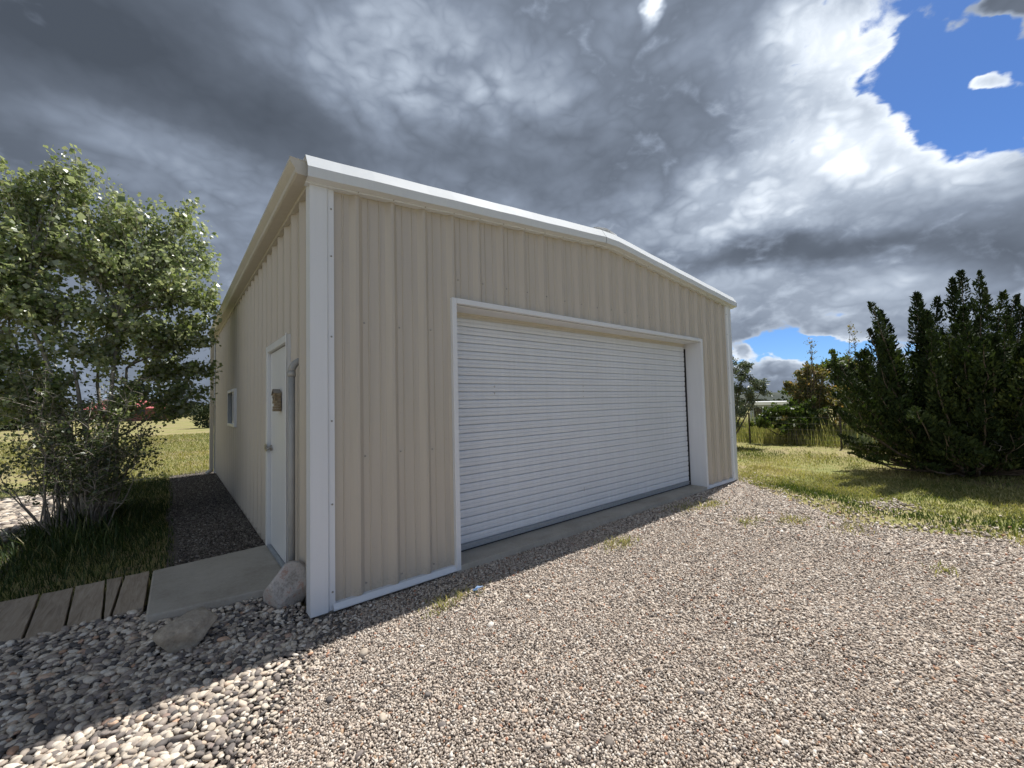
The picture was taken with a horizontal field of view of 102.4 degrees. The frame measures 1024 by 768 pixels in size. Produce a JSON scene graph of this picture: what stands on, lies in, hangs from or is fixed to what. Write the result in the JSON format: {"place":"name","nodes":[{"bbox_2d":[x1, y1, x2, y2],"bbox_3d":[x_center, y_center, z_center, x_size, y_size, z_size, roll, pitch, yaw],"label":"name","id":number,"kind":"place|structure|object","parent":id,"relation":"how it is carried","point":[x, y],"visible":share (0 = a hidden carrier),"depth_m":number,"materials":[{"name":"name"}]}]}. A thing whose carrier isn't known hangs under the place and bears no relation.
{"place":"outdoors","nodes":[
{"label":"outdoors","id":0,"kind":"place"},
{"bbox_2d":[0,432,213,482],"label":"field grass","id":1,"kind":"structure","parent":0,"point":[184,453],"depth_m":14.28,"materials":[{"name":"green plant"}]},
{"bbox_2d":[165,470,264,567],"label":"gravel path","id":2,"kind":"structure","parent":0,"point":[175,544],"depth_m":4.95,"materials":[{"name":"grey gravel"}]},
{"bbox_2d":[0,492,545,767],"bbox_3d":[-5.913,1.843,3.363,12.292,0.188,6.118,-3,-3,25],"label":"river pebbles","id":3,"kind":"object","parent":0,"point":[53,739],"visible":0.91,"depth_m":2.33,"materials":[{"name":"grey gravel"}]},
{"bbox_2d":[0,594,38,641],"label":"walkway plank","id":4,"kind":"object","parent":3,"relation":"on","point":[15,616],"visible":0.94,"depth_m":3.03,"materials":[{"name":"grey wood"}]},
{"bbox_2d":[24,588,72,641],"bbox_3d":[-3.498,1.742,3.123,0.180,0.053,0.956,1,-4,-44],"label":"walkway plank","id":5,"kind":"object","parent":3,"relation":"on","point":[51,612],"visible":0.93,"depth_m":3.08,"materials":[{"name":"grey wood"}]},
{"bbox_2d":[67,580,104,627],"bbox_3d":[-3.359,1.743,3.256,0.179,0.054,0.941,1,-4,-44],"label":"walkway plank","id":6,"kind":"object","parent":3,"relation":"on","point":[87,604],"visible":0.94,"depth_m":3.21,"materials":[{"name":"grey wood"}]},
{"bbox_2d":[104,577,121,618],"bbox_3d":[-3.266,1.739,3.330,0.100,0.053,0.912,1,-3,-40],"label":"walkway plank","id":7,"kind":"object","parent":3,"relation":"on","point":[113,587],"visible":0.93,"depth_m":3.37,"materials":[{"name":"grey wood"}]},
{"bbox_2d":[113,571,148,618],"bbox_3d":[-3.150,1.740,3.420,0.175,0.053,0.913,1,-3,-40],"label":"walkway plank","id":8,"kind":"object","parent":3,"relation":"on","point":[132,593],"visible":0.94,"depth_m":3.35,"materials":[{"name":"grey wood"}]},
{"bbox_2d":[152,606,217,652],"bbox_3d":[-2.165,1.644,2.744,0.262,0.255,0.349,5,7,30],"label":"rock","id":9,"kind":"object","parent":3,"relation":"on","point":[191,628],"visible":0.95,"depth_m":2.66,"materials":[{"name":"beige stone"}]},
{"bbox_2d":[263,560,305,609],"bbox_3d":[-1.784,1.622,3.270,0.331,0.437,0.237,1,-3,-37],"label":"rock","id":10,"kind":"object","parent":3,"relation":"on","point":[286,586],"visible":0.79,"depth_m":3.19,"materials":[{"name":"grey stone"}]},
{"bbox_2d":[64,392,792,411],"bbox_3d":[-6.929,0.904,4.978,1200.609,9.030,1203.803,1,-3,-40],"label":"hills","id":11,"kind":"structure","parent":0,"point":[777,395],"depth_m":306.64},
{"bbox_2d":[0,407,1023,635],"bbox_3d":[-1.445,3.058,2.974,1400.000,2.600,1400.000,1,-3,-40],"label":"ground","id":12,"kind":"structure","parent":0,"point":[183,425],"depth_m":7.26,"materials":[{"name":"green plant"}]},
{"bbox_2d":[0,404,70,430],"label":"juniper bush","id":13,"kind":"object","parent":12,"relation":"on","point":[5,428],"visible":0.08,"depth_m":40.67,"materials":[{"name":"green plant"}]},
{"bbox_2d":[0,472,175,601],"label":"rank grass","id":14,"kind":"structure","parent":12,"relation":"on","point":[64,544],"depth_m":4.71,"materials":[{"name":"green plant"}]},
{"bbox_2d":[0,358,178,537],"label":"twiggy shrub","id":15,"kind":"object","parent":12,"relation":"on","point":[48,459],"visible":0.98,"depth_m":5.20,"materials":[{"name":"green plant"}]},
{"bbox_2d":[0,143,223,517],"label":"cottonwood tree","id":16,"kind":"object","parent":12,"relation":"on","point":[146,274],"visible":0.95,"depth_m":5.76,"materials":[{"name":"green plant"}]},
{"bbox_2d":[83,401,167,422],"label":"red roofed house","id":17,"kind":"structure","parent":12,"relation":"on","point":[145,411],"depth_m":66.36,"materials":[{"name":"brick"}]},
{"bbox_2d":[187,400,209,427],"bbox_3d":[-26.153,2.643,35.822,2.861,2.518,2.655,-2,-3,10],"label":"juniper bush","id":18,"kind":"object","parent":12,"relation":"on","point":[203,417],"visible":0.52,"depth_m":35.13,"materials":[{"name":"green plant"}]},
{"bbox_2d":[145,545,280,629],"bbox_3d":[-2.562,1.866,3.604,0.944,0.380,1.274,1,-3,-40],"label":"concrete pad","id":19,"kind":"object","parent":12,"relation":"on","point":[228,579],"visible":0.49,"depth_m":3.45,"materials":[{"name":"grey concrete"}]},
{"bbox_2d":[9,396,832,424],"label":"woods","id":20,"kind":"object","parent":12,"relation":"on","point":[739,401],"visible":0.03,"depth_m":85.82,"materials":[{"name":"green plant"}]},
{"bbox_2d":[205,155,737,617],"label":"metal garage","id":21,"kind":"structure","parent":12,"relation":"on","point":[461,382],"depth_m":4.34,"materials":[{"name":"metal"}]},
{"bbox_2d":[227,388,236,426],"bbox_3d":[-4.888,0.420,7.208,0.078,0.640,1.080,1,-3,-40],"label":"window","id":22,"kind":"structure","parent":21,"relation":"in","point":[231,394],"depth_m":7.19,"materials":[{"name":"white paint"}]},
{"bbox_2d":[264,333,290,567],"bbox_3d":[-2.298,0.632,4.037,0.113,2.130,1.067,1,-3,-40],"label":"walk door","id":23,"kind":"structure","parent":21,"relation":"in","point":[278,354],"depth_m":4.08,"materials":[{"name":"white paint"}]},
{"bbox_2d":[271,389,280,410],"bbox_3d":[-2.284,0.157,3.983,0.062,0.215,0.155,1,-3,-40],"label":"door ornament","id":24,"kind":"object","parent":23,"relation":"attached to","point":[276,395],"depth_m":3.94,"materials":[{"name":"brown wood"}]},
{"bbox_2d":[457,305,690,551],"bbox_3d":[1.166,0.508,5.677,5.045,2.700,0.088,1,-3,-40],"label":"roll up door","id":25,"kind":"structure","parent":21,"relation":"in","point":[556,427],"depth_m":5.17,"materials":[{"name":"white metal"}]},
{"bbox_2d":[733,357,773,434],"bbox_3d":[7.066,0.339,13.377,2.678,3.371,1.497,-1,-3,-7],"label":"silver olive tree","id":26,"kind":"object","parent":12,"relation":"on","point":[759,386],"visible":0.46,"depth_m":13.14,"materials":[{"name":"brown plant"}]},
{"bbox_2d":[746,401,786,420],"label":"long low building","id":27,"kind":"structure","parent":12,"relation":"on","point":[760,404],"depth_m":44.39,"materials":[{"name":"white"}]},
{"bbox_2d":[754,407,761,416],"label":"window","id":28,"kind":"structure","parent":27,"relation":"in","point":[758,410],"depth_m":44.59,"materials":[{"name":"grey glass"}]},
{"bbox_2d":[750,394,834,439],"bbox_3d":[9.448,1.181,13.813,2.623,1.632,1.296,-1,-3,-6],"label":"broad leaf shrub","id":29,"kind":"object","parent":12,"relation":"on","point":[801,413],"visible":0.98,"depth_m":13.67,"materials":[{"name":"green plant"}]},
{"bbox_2d":[737,413,875,448],"bbox_3d":[10.518,1.326,11.207,0.281,1.118,12.547,1,-3,-39],"label":"wire fence","id":30,"kind":"object","parent":12,"relation":"on","point":[796,434],"visible":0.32,"depth_m":12.96,"materials":[{"name":"metal"}]},
{"bbox_2d":[780,363,841,431],"bbox_3d":[10.432,0.602,14.442,2.090,2.790,1.385,-1,-3,-3],"label":"rust leaved shrub","id":31,"kind":"object","parent":12,"relation":"on","point":[790,386],"visible":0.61,"depth_m":14.41,"materials":[{"name":"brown plant"}]},
{"bbox_2d":[736,410,890,447],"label":"tall weeds","id":32,"kind":"object","parent":12,"relation":"on","point":[762,433],"visible":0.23,"depth_m":13.60,"materials":[{"name":"green plant"}]},
{"bbox_2d":[803,337,827,428],"bbox_3d":[10.489,0.172,14.194,0.705,3.597,0.602,-2,-3,5],"label":"thin sapling","id":33,"kind":"object","parent":12,"relation":"on","point":[811,372],"visible":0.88,"depth_m":14.18,"materials":[{"name":"green plant"}]},
{"bbox_2d":[777,348,876,429],"bbox_3d":[12.123,0.328,14.954,4.301,3.310,1.959,-1,-3,0],"label":"round green tree","id":34,"kind":"object","parent":12,"relation":"on","point":[829,367],"visible":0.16,"depth_m":15.04,"materials":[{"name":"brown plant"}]},
{"bbox_2d":[825,384,866,426],"bbox_3d":[11.279,0.915,13.465,1.704,2.018,1.314,-2,-3,11],"label":"rust leaved shrub","id":35,"kind":"object","parent":12,"relation":"on","point":[835,402],"visible":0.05,"depth_m":13.58,"materials":[{"name":"brown plant"}]},
{"bbox_2d":[840,323,860,424],"bbox_3d":[11.519,-0.099,13.834,0.562,4.056,0.715,1,-3,-40],"label":"thin sapling","id":36,"kind":"object","parent":12,"relation":"on","point":[850,328],"visible":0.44,"depth_m":13.93,"materials":[{"name":"green plant"}]},
{"bbox_2d":[835,431,877,448],"bbox_3d":[10.156,1.569,11.869,1.326,0.608,1.352,-1,-3,-15],"label":"yucca plant","id":37,"kind":"object","parent":12,"relation":"on","point":[864,438],"visible":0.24,"depth_m":11.76,"materials":[{"name":"green plant"}]},
{"bbox_2d":[738,472,1023,539],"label":"spilled gravel","id":38,"kind":"structure","parent":12,"relation":"on","point":[928,528],"depth_m":5.41,"materials":[{"name":"grey gravel"}]},
{"bbox_2d":[831,269,1023,476],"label":"juniper tree","id":39,"kind":"object","parent":12,"relation":"on","point":[953,404],"visible":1,"depth_m":7.36,"materials":[{"name":"green plant"}]},
{"bbox_2d":[0,0,1023,408],"label":"sky","id":40,"kind":"structure","parent":0,"point":[809,163],"materials":[{"name":"grey"}]},
{"bbox_2d":[233,607,1023,767],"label":"drive gravel","id":41,"kind":"structure","parent":0,"point":[706,713],"depth_m":2.12,"materials":[{"name":"grey gravel"}]},
{"bbox_2d":[254,481,1023,767],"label":"gravel drive","id":42,"kind":"structure","parent":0,"point":[665,712],"depth_m":2.32,"materials":[{"name":"grey gravel"}]},
{"bbox_2d":[417,496,1023,618],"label":"gravel weeds","id":43,"kind":"object","parent":42,"relation":"on","point":[629,540],"visible":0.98,"depth_m":4.57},
{"bbox_2d":[332,520,1023,715],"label":"drive gravel","id":44,"kind":"structure","parent":0,"point":[659,533],"depth_m":3.31,"materials":[{"name":"grey gravel"}]},
{"bbox_2d":[618,479,1023,574],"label":"drive gravel","id":45,"kind":"structure","parent":0,"point":[935,545],"depth_m":4.89,"materials":[{"name":"grey gravel"}]},
{"bbox_2d":[737,442,1023,542],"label":"meadow grass","id":46,"kind":"structure","parent":0,"point":[979,492],"depth_m":6.70,"materials":[{"name":"green plant"}]}
]}

